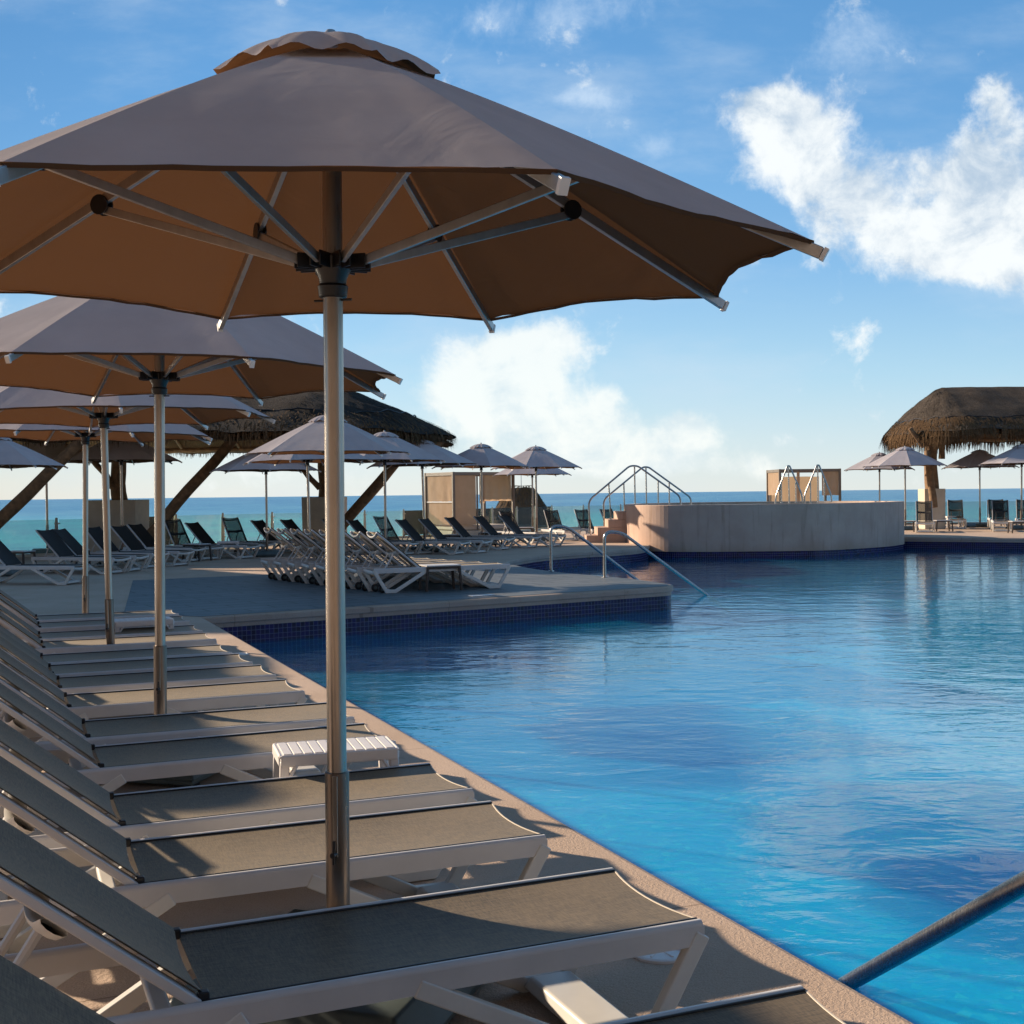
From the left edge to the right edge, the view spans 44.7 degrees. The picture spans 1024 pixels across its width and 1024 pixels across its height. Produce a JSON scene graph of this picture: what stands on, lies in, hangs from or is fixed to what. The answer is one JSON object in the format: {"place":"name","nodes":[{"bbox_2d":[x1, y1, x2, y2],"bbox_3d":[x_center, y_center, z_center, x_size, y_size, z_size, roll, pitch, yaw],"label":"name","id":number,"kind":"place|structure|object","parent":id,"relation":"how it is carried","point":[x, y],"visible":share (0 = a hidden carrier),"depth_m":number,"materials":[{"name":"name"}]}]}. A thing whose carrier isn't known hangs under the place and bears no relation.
{"place":"outdoors","nodes":[
{"label":"outdoors","id":0,"kind":"place"},
{"bbox_2d":[124,564,668,616],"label":"paving","id":1,"kind":"structure","parent":0,"point":[215,596],"depth_m":21.35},
{"bbox_2d":[260,527,382,580],"bbox_3d":[-3.740,0.799,25.045,2.536,1.044,0.582,-1,1,-25],"label":"sun lounger","id":2,"kind":"object","parent":1,"relation":"on","point":[274,575],"visible":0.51,"depth_m":24.63,"materials":[{"name":"white plastic"}]},
{"bbox_2d":[244,415,409,580],"bbox_3d":[-3.556,-0.292,24.172,2.965,3.260,2.965,0,1,12],"label":"patio umbrella","id":3,"kind":"object","parent":1,"relation":"on","point":[307,438],"visible":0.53,"depth_m":23.47,"materials":[{"name":"grey fabric"}]},
{"bbox_2d":[273,528,394,581],"bbox_3d":[-3.388,0.802,24.534,2.536,1.044,0.582,-1,1,-25],"label":"sun lounger","id":4,"kind":"object","parent":1,"relation":"on","point":[277,563],"visible":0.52,"depth_m":24.14,"materials":[{"name":"white plastic"}]},
{"bbox_2d":[287,528,412,583],"bbox_3d":[-3.041,0.805,24.056,2.536,1.044,0.582,-1,1,-24],"label":"sun lounger","id":5,"kind":"object","parent":1,"relation":"on","point":[301,578],"visible":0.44,"depth_m":23.69,"materials":[{"name":"white plastic"}]},
{"bbox_2d":[300,529,427,585],"bbox_3d":[-2.689,0.809,23.545,2.536,1.044,0.582,-1,1,-25],"label":"sun lounger","id":6,"kind":"object","parent":1,"relation":"on","point":[316,580],"visible":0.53,"depth_m":23.23,"materials":[{"name":"white plastic"}]},
{"bbox_2d":[315,530,447,585],"bbox_3d":[-2.336,0.812,23.027,2.536,1.044,0.582,-1,1,-26],"label":"sun lounger","id":7,"kind":"object","parent":1,"relation":"on","point":[319,567],"visible":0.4,"depth_m":22.77,"materials":[{"name":"white plastic"}]},
{"bbox_2d":[345,531,469,588],"bbox_3d":[-1.991,0.815,22.554,2.536,1.044,0.582,-1,1,-25],"label":"sun lounger","id":8,"kind":"object","parent":1,"relation":"on","point":[378,561],"visible":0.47,"depth_m":22.33,"materials":[{"name":"white plastic"}]},
{"bbox_2d":[346,531,489,590],"bbox_3d":[-1.637,0.819,22.032,2.536,1.044,0.582,-1,1,-26],"label":"sun lounger","id":9,"kind":"object","parent":1,"relation":"on","point":[358,569],"visible":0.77,"depth_m":21.75,"materials":[{"name":"white plastic"}]},
{"bbox_2d":[363,531,510,592],"bbox_3d":[-1.289,0.822,21.545,2.536,1.044,0.582,-1,1,-25],"label":"sun lounger","id":10,"kind":"object","parent":1,"relation":"on","point":[410,567],"visible":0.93,"depth_m":21.29,"materials":[{"name":"white plastic"}]},
{"bbox_2d":[418,563,462,591],"bbox_3d":[-1.234,1.125,21.438,0.671,0.442,0.442,-1,1,-22],"label":"side table","id":11,"kind":"object","parent":1,"relation":"on","point":[442,566],"visible":0.91,"depth_m":21.35,"materials":[{"name":"plastic"}]},
{"bbox_2d":[549,525,638,579],"bbox_3d":[2.068,1.132,26.584,2.656,1.760,0.128,-1,1,-11],"label":"handrail","id":12,"kind":"object","parent":1,"relation":"on","point":[589,544],"visible":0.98,"depth_m":26.42,"materials":[{"name":"metal"}]},
{"bbox_2d":[601,530,730,612],"bbox_3d":[3.039,1.187,24.425,2.655,1.692,0.128,-1,1,-11],"label":"handrail","id":13,"kind":"object","parent":1,"relation":"on","point":[650,554],"visible":0.98,"depth_m":24.29,"materials":[{"name":"metal"}]},
{"bbox_2d":[0,524,1023,1023],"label":"terrace","id":14,"kind":"structure","parent":0,"point":[736,960],"depth_m":5.24,"materials":[{"name":"concrete"}]},
{"bbox_2d":[1,550,36,563],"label":"side table","id":15,"kind":"object","parent":14,"relation":"on","point":[15,552],"visible":0.48,"depth_m":29.00,"materials":[{"name":"white plastic"}]},
{"bbox_2d":[0,438,67,575],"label":"patio umbrella","id":16,"kind":"object","parent":14,"relation":"on","point":[13,455],"visible":0.87,"depth_m":26.64,"materials":[{"name":"grey fabric"}]},
{"bbox_2d":[0,540,90,584],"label":"sun lounger","id":17,"kind":"object","parent":14,"relation":"on","point":[9,560],"visible":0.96,"depth_m":24.12,"materials":[{"name":"metal"}]},
{"bbox_2d":[22,442,100,553],"bbox_3d":[-13.820,-0.537,36.994,3.276,3.596,3.276,-1,1,-42],"label":"patio umbrella","id":18,"kind":"object","parent":14,"relation":"on","point":[51,452],"visible":0.16,"depth_m":36.39,"materials":[{"name":"grey fabric"}]},
{"bbox_2d":[31,529,130,573],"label":"sun lounger","id":19,"kind":"object","parent":14,"relation":"on","point":[56,545],"visible":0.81,"depth_m":27.54,"materials":[{"name":"fabric"}]},
{"bbox_2d":[0,590,178,622],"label":"sun lounger","id":20,"kind":"object","parent":14,"relation":"on","point":[92,616],"visible":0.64,"depth_m":13.60,"materials":[{"name":"fabric"}]},
{"bbox_2d":[0,595,190,633],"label":"sun lounger","id":21,"kind":"object","parent":14,"relation":"on","point":[60,625],"visible":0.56,"depth_m":12.69,"materials":[{"name":"fabric"}]},
{"bbox_2d":[47,528,148,571],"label":"sun lounger","id":22,"kind":"object","parent":14,"relation":"on","point":[72,543],"visible":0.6,"depth_m":28.29,"materials":[{"name":"fabric"}]},
{"bbox_2d":[0,605,202,641],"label":"sun lounger","id":23,"kind":"object","parent":14,"relation":"on","point":[99,633],"visible":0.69,"depth_m":11.86,"materials":[{"name":"fabric"}]},
{"bbox_2d":[0,424,212,612],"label":"patio umbrella","id":24,"kind":"object","parent":14,"relation":"on","point":[140,434],"visible":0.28,"depth_m":14.28,"materials":[{"name":"grey fabric"}]},
{"bbox_2d":[0,612,217,655],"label":"sun lounger","id":25,"kind":"object","parent":14,"relation":"on","point":[99,644],"visible":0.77,"depth_m":11.06,"materials":[{"name":"fabric"}]},
{"bbox_2d":[0,625,231,690],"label":"sun lounger","id":26,"kind":"object","parent":14,"relation":"on","point":[111,655],"visible":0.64,"depth_m":10.23,"materials":[{"name":"fabric"}]},
{"bbox_2d":[69,441,181,549],"bbox_3d":[-11.344,-0.538,36.194,3.248,3.565,3.248,-1,1,-27],"label":"patio umbrella","id":27,"kind":"object","parent":14,"relation":"on","point":[130,452],"visible":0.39,"depth_m":35.37,"materials":[{"name":"grey fabric"}]},
{"bbox_2d":[0,630,252,708],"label":"sun lounger","id":28,"kind":"object","parent":14,"relation":"on","point":[136,665],"visible":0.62,"depth_m":9.56,"materials":[{"name":"fabric"}]},
{"bbox_2d":[88,526,168,567],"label":"sun lounger","id":29,"kind":"object","parent":14,"relation":"on","point":[95,534],"visible":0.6,"depth_m":29.75,"materials":[{"name":"fabric"}]},
{"bbox_2d":[0,386,275,643],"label":"patio umbrella","id":30,"kind":"object","parent":14,"relation":"on","point":[19,405],"visible":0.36,"depth_m":10.97,"materials":[{"name":"grey fabric"}]},
{"bbox_2d":[0,636,276,723],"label":"sun lounger","id":31,"kind":"object","parent":14,"relation":"on","point":[130,681],"visible":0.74,"depth_m":8.84,"materials":[{"name":"fabric"}]},
{"bbox_2d":[114,616,173,631],"bbox_3d":[-3.646,1.282,12.300,0.585,0.455,0.348,-1,1,-25],"label":"slatted stool","id":32,"kind":"object","parent":14,"relation":"on","point":[135,622],"visible":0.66,"depth_m":12.15,"materials":[{"name":"white plastic"}]},
{"bbox_2d":[111,525,194,565],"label":"sun lounger","id":33,"kind":"object","parent":14,"relation":"on","point":[128,538],"visible":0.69,"depth_m":30.54,"materials":[{"name":"fabric"}]},
{"bbox_2d":[0,649,306,741],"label":"sun lounger","id":34,"kind":"object","parent":14,"relation":"on","point":[180,699],"visible":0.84,"depth_m":8.02,"materials":[{"name":"fabric"}]},
{"bbox_2d":[123,524,205,561],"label":"sun lounger","id":35,"kind":"object","parent":14,"relation":"on","point":[145,538],"visible":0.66,"depth_m":32.36,"materials":[{"name":"fabric"}]},
{"bbox_2d":[0,663,354,775],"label":"sun lounger","id":36,"kind":"object","parent":14,"relation":"on","point":[110,731],"visible":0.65,"depth_m":7.05,"materials":[{"name":"fabric"}]},
{"bbox_2d":[165,519,224,559],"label":"sun lounger","id":37,"kind":"object","parent":14,"relation":"on","point":[178,535],"visible":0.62,"depth_m":33.74,"materials":[{"name":"fabric"}]},
{"bbox_2d":[182,543,211,560],"bbox_3d":[-8.194,1.044,32.406,0.671,0.442,0.442,0,1,35],"label":"side table","id":38,"kind":"object","parent":14,"relation":"on","point":[199,545],"visible":0.89,"depth_m":32.37,"materials":[{"name":"white plastic"}]},
{"bbox_2d":[0,683,399,835],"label":"sun lounger","id":39,"kind":"object","parent":14,"relation":"on","point":[111,767],"visible":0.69,"depth_m":6.18,"materials":[{"name":"fabric"}]},
{"bbox_2d":[0,296,402,787],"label":"patio umbrella","id":40,"kind":"object","parent":14,"relation":"on","point":[94,349],"visible":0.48,"depth_m":7.24,"materials":[{"name":"grey fabric"}]},
{"bbox_2d":[184,522,259,558],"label":"sun lounger","id":41,"kind":"object","parent":14,"relation":"on","point":[199,532],"visible":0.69,"depth_m":33.76,"materials":[{"name":"fabric"}]},
{"bbox_2d":[217,541,239,556],"bbox_3d":[-7.653,1.015,33.617,0.585,0.455,0.348,-1,1,-8],"label":"side table","id":42,"kind":"object","parent":14,"relation":"on","point":[224,542],"visible":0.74,"depth_m":33.46,"materials":[{"name":"white plastic"}]},
{"bbox_2d":[0,392,457,551],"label":"palapa","id":43,"kind":"structure","parent":14,"relation":"on","point":[288,413],"depth_m":35.60,"materials":[{"name":"brown plant"}]},
{"bbox_2d":[0,720,476,938],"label":"sun lounger","id":44,"kind":"object","parent":14,"relation":"on","point":[181,810],"visible":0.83,"depth_m":5.23,"materials":[{"name":"fabric"}]},
{"bbox_2d":[217,517,275,554],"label":"sun lounger","id":45,"kind":"object","parent":14,"relation":"on","point":[234,529],"visible":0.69,"depth_m":35.71,"materials":[{"name":"fabric"}]},
{"bbox_2d":[210,446,320,556],"bbox_3d":[-6.801,-0.332,34.498,2.824,3.100,2.824,-1,1,-37],"label":"patio umbrella","id":46,"kind":"object","parent":14,"relation":"on","point":[235,465],"visible":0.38,"depth_m":33.95,"materials":[{"name":"grey fabric"}]},
{"bbox_2d":[0,756,550,987],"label":"sun lounger","id":47,"kind":"object","parent":14,"relation":"on","point":[173,870],"visible":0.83,"depth_m":4.49,"materials":[{"name":"fabric"}]},
{"bbox_2d":[250,520,319,553],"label":"sun lounger","id":48,"kind":"object","parent":14,"relation":"on","point":[259,525],"visible":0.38,"depth_m":36.13,"materials":[{"name":"fabric"}]},
{"bbox_2d":[242,454,372,556],"bbox_3d":[-4.915,-0.362,29.997,2.965,3.261,2.965,-1,1,-17],"label":"patio umbrella","id":49,"kind":"object","parent":14,"relation":"on","point":[275,459],"visible":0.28,"depth_m":29.73,"materials":[{"name":"grey fabric"}]},
{"bbox_2d":[279,519,348,551],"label":"sun lounger","id":50,"kind":"object","parent":14,"relation":"on","point":[289,524],"visible":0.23,"depth_m":36.83,"materials":[{"name":"fabric"}]},
{"bbox_2d":[272,735,398,777],"bbox_3d":[-0.845,1.343,5.970,0.585,0.455,0.348,-1,1,-17],"label":"slatted stool","id":51,"kind":"object","parent":14,"relation":"on","point":[382,750],"visible":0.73,"depth_m":5.87,"materials":[{"name":"white plastic"}]},
{"bbox_2d":[0,818,708,1023],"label":"sun lounger","id":52,"kind":"object","parent":14,"relation":"on","point":[542,939],"visible":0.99,"depth_m":3.53,"materials":[{"name":"fabric"}]},
{"bbox_2d":[345,519,420,554],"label":"sun lounger","id":53,"kind":"object","parent":14,"relation":"on","point":[356,525],"visible":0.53,"depth_m":34.73,"materials":[{"name":"fabric"}]},
{"bbox_2d":[344,430,445,556],"bbox_3d":[-3.209,-0.422,31.497,2.994,3.286,2.994,0,1,37],"label":"patio umbrella","id":54,"kind":"object","parent":14,"relation":"on","point":[417,454],"visible":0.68,"depth_m":31.08,"materials":[{"name":"grey fabric"}]},
{"bbox_2d":[368,516,436,553],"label":"sun lounger","id":55,"kind":"object","parent":14,"relation":"on","point":[391,533],"visible":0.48,"depth_m":35.50,"materials":[{"name":"fabric"}]},
{"bbox_2d":[0,29,828,1023],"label":"patio umbrella","id":56,"kind":"object","parent":14,"relation":"on","point":[332,175],"visible":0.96,"depth_m":3.98,"materials":[{"name":"fabric"}]},
{"bbox_2d":[367,438,477,551],"bbox_3d":[-2.585,-0.490,35.996,2.993,3.294,2.994,0,1,22],"label":"patio umbrella","id":57,"kind":"object","parent":14,"relation":"on","point":[449,457],"visible":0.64,"depth_m":35.68,"materials":[{"name":"grey fabric"}]},
{"bbox_2d":[0,955,845,1023],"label":"sun lounger","id":58,"kind":"object","parent":14,"relation":"on","point":[26,997],"visible":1,"depth_m":3.02,"materials":[{"name":"fabric"}]},
{"bbox_2d":[395,519,470,554],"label":"sun lounger","id":59,"kind":"object","parent":14,"relation":"on","point":[410,531],"visible":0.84,"depth_m":34.65,"materials":[{"name":"fabric"}]},
{"bbox_2d":[416,518,492,552],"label":"sun lounger","id":60,"kind":"object","parent":14,"relation":"on","point":[432,529],"visible":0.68,"depth_m":35.37,"materials":[{"name":"fabric"}]},
{"bbox_2d":[442,534,466,548],"bbox_3d":[-1.730,0.894,37.584,0.671,0.442,0.442,0,1,30],"label":"side table","id":61,"kind":"object","parent":14,"relation":"on","point":[451,535],"visible":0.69,"depth_m":37.42,"materials":[{"name":"white plastic"}]},
{"bbox_2d":[424,472,514,534],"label":"cabana","id":62,"kind":"object","parent":14,"relation":"on","point":[459,490],"visible":0.84,"depth_m":47.62,"materials":[{"name":"fabric"}]},
{"bbox_2d":[444,517,514,549],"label":"sun lounger","id":63,"kind":"object","parent":14,"relation":"on","point":[458,527],"visible":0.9,"depth_m":37.25,"materials":[{"name":"fabric"}]},
{"bbox_2d":[431,443,529,544],"bbox_3d":[-0.987,-0.593,40.395,3.022,3.317,3.022,0,1,10],"label":"patio umbrella","id":64,"kind":"object","parent":14,"relation":"on","point":[481,455],"visible":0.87,"depth_m":39.77,"materials":[{"name":"grey fabric"}]},
{"bbox_2d":[478,532,502,546],"bbox_3d":[-0.686,0.859,39.195,0.671,0.442,0.442,0,1,30],"label":"side table","id":65,"kind":"object","parent":14,"relation":"on","point":[486,533],"visible":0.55,"depth_m":39.11,"materials":[{"name":"white plastic"}]},
{"bbox_2d":[471,516,541,547],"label":"sun lounger","id":66,"kind":"object","parent":14,"relation":"on","point":[488,528],"visible":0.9,"depth_m":38.47,"materials":[{"name":"fabric"}]},
{"bbox_2d":[16,500,1023,556],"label":"lounge chairs","id":67,"kind":"object","parent":14,"relation":"on","point":[523,516],"visible":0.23,"depth_m":52.27,"materials":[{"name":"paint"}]},
{"bbox_2d":[496,479,547,529],"bbox_3d":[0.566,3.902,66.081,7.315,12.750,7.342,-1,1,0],"label":"beach hut","id":68,"kind":"object","parent":14,"relation":"on","point":[523,496],"visible":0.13,"depth_m":65.10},
{"bbox_2d":[497,511,548,543],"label":"sun lounger","id":69,"kind":"object","parent":14,"relation":"on","point":[509,514],"visible":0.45,"depth_m":42.09,"materials":[{"name":"fabric"}]},
{"bbox_2d":[498,515,565,546],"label":"sun lounger","id":70,"kind":"object","parent":14,"relation":"on","point":[512,526],"visible":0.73,"depth_m":39.22,"materials":[{"name":"fabric"}]},
{"bbox_2d":[493,468,571,530],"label":"patio umbrella","id":71,"kind":"object","parent":14,"relation":"on","point":[531,472],"visible":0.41,"depth_m":46.66,"materials":[{"name":"grey fabric"}]},
{"bbox_2d":[490,445,581,541],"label":"patio umbrella","id":72,"kind":"object","parent":14,"relation":"on","point":[535,457],"visible":0.87,"depth_m":42.44,"materials":[{"name":"grey fabric"}]},
{"bbox_2d":[541,510,580,540],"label":"sun lounger","id":73,"kind":"object","parent":14,"relation":"on","point":[552,517],"visible":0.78,"depth_m":44.21,"materials":[{"name":"white plastic"}]},
{"bbox_2d":[572,509,593,537],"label":"sun lounger","id":74,"kind":"object","parent":14,"relation":"on","point":[582,518],"visible":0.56,"depth_m":45.12,"materials":[{"name":"white plastic"}]},
{"bbox_2d":[584,511,625,542],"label":"stone steps","id":75,"kind":"structure","parent":14,"relation":"on","point":[617,522],"depth_m":41.17,"materials":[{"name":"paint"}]},
{"bbox_2d":[588,465,681,534],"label":"handrail","id":76,"kind":"object","parent":75,"relation":"on","point":[625,469],"visible":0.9,"depth_m":41.22,"materials":[{"name":"metal"}]},
{"bbox_2d":[603,466,691,525],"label":"handrail","id":77,"kind":"object","parent":75,"relation":"on","point":[631,476],"visible":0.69,"depth_m":42.67,"materials":[{"name":"metal"}]},
{"bbox_2d":[599,509,613,518],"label":"sun lounger","id":78,"kind":"object","parent":14,"relation":"on","point":[607,513],"visible":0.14,"depth_m":45.52,"materials":[{"name":"fabric"}]},
{"bbox_2d":[634,949,680,963],"bbox_3d":[0.529,1.572,4.460,0.210,0.014,0.210,-1,1,0],"label":"skimmer lid","id":79,"kind":"object","parent":14,"relation":"on","point":[668,957],"visible":0.25,"depth_m":4.39,"materials":[{"name":"white plastic"}]},
{"bbox_2d":[625,501,903,591],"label":"spa pool","id":80,"kind":"structure","parent":14,"relation":"in","point":[772,529],"depth_m":38.38,"materials":[{"name":"paint"}]},
{"bbox_2d":[775,465,802,503],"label":"handrail","id":81,"kind":"object","parent":80,"relation":"on","point":[788,467],"visible":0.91,"depth_m":45.17,"materials":[{"name":"metal"}]},
{"bbox_2d":[804,464,831,503],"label":"handrail","id":82,"kind":"object","parent":80,"relation":"on","point":[824,479],"visible":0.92,"depth_m":45.17,"materials":[{"name":"metal"}]},
{"bbox_2d":[766,468,840,500],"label":"cabana","id":83,"kind":"object","parent":14,"relation":"on","point":[832,478],"visible":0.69,"depth_m":57.55,"materials":[{"name":"fabric"}]},
{"bbox_2d":[844,452,914,500],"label":"patio umbrella","id":84,"kind":"object","parent":14,"relation":"on","point":[866,461],"visible":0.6,"depth_m":55.56,"materials":[{"name":"grey fabric"}]},
{"bbox_2d":[862,446,947,529],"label":"patio umbrella","id":85,"kind":"object","parent":14,"relation":"on","point":[904,456],"visible":0.98,"depth_m":49.87,"materials":[{"name":"grey fabric"}]},
{"bbox_2d":[915,501,934,532],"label":"sun lounger","id":86,"kind":"object","parent":14,"relation":"on","point":[924,515],"visible":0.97,"depth_m":48.55,"materials":[{"name":"white plastic"}]},
{"bbox_2d":[932,520,952,531],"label":"side table","id":87,"kind":"object","parent":14,"relation":"on","point":[948,521],"visible":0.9,"depth_m":47.89,"materials":[{"name":"white plastic"}]},
{"bbox_2d":[879,387,1023,528],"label":"palapa","id":88,"kind":"structure","parent":14,"relation":"on","point":[941,419],"depth_m":51.18,"materials":[{"name":"brown plant"}]},
{"bbox_2d":[946,500,966,528],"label":"sun lounger","id":89,"kind":"object","parent":14,"relation":"on","point":[955,507],"visible":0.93,"depth_m":52.27,"materials":[{"name":"white plastic"}]},
{"bbox_2d":[941,449,1019,526],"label":"patio umbrella","id":90,"kind":"object","parent":14,"relation":"on","point":[975,459],"visible":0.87,"depth_m":53.06,"materials":[{"name":"grey fabric"}]},
{"bbox_2d":[987,499,1007,528],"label":"sun lounger","id":91,"kind":"object","parent":14,"relation":"on","point":[989,519],"visible":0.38,"depth_m":52.50,"materials":[{"name":"white plastic"}]},
{"bbox_2d":[979,444,1023,529],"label":"patio umbrella","id":92,"kind":"object","parent":14,"relation":"on","point":[1014,455],"visible":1,"depth_m":49.14,"materials":[{"name":"grey fabric"}]},
{"bbox_2d":[991,500,1011,531],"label":"sun lounger","id":93,"kind":"object","parent":14,"relation":"on","point":[1000,512],"visible":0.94,"depth_m":48.55,"materials":[{"name":"white plastic"}]},
{"bbox_2d":[1007,521,1023,532],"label":"side table","id":94,"kind":"object","parent":14,"relation":"on","point":[1012,522],"visible":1,"depth_m":45.29,"materials":[{"name":"white plastic"}]},
{"bbox_2d":[1015,499,1023,529],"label":"sun lounger","id":95,"kind":"object","parent":14,"relation":"on","point":[1018,504],"visible":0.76,"depth_m":50.89,"materials":[{"name":"white plastic"}]},
{"bbox_2d":[0,488,1023,550],"bbox_3d":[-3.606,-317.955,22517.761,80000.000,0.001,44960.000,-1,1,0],"label":"sea","id":96,"kind":"structure","parent":0,"point":[21,526],"depth_m":1212.31,"materials":[{"name":"liquid"}]},
{"bbox_2d":[0,0,1023,499],"label":"sky","id":97,"kind":"structure","parent":0,"point":[887,136],"materials":[{"name":"blue"}]},
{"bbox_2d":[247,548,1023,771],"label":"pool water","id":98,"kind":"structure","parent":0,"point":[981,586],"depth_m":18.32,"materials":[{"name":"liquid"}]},
{"bbox_2d":[356,598,1023,1023],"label":"pool floor","id":99,"kind":"structure","parent":0,"point":[842,848],"depth_m":12.72,"materials":[{"name":"tile"}]},
{"bbox_2d":[221,542,1023,704],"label":"pool tile wall","id":100,"kind":"structure","parent":99,"relation":"on","point":[280,631],"depth_m":19.57,"materials":[{"name":"tile"}]},
{"bbox_2d":[201,537,1023,1023],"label":"pool coping","id":101,"kind":"object","parent":100,"relation":"on","point":[413,609],"visible":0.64,"depth_m":19.27,"materials":[{"name":"stone"}]},
{"bbox_2d":[837,870,1023,989],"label":"handrail","id":102,"kind":"object","parent":101,"relation":"attached to","point":[1004,894],"visible":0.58,"depth_m":4.42,"materials":[{"name":"metal"}]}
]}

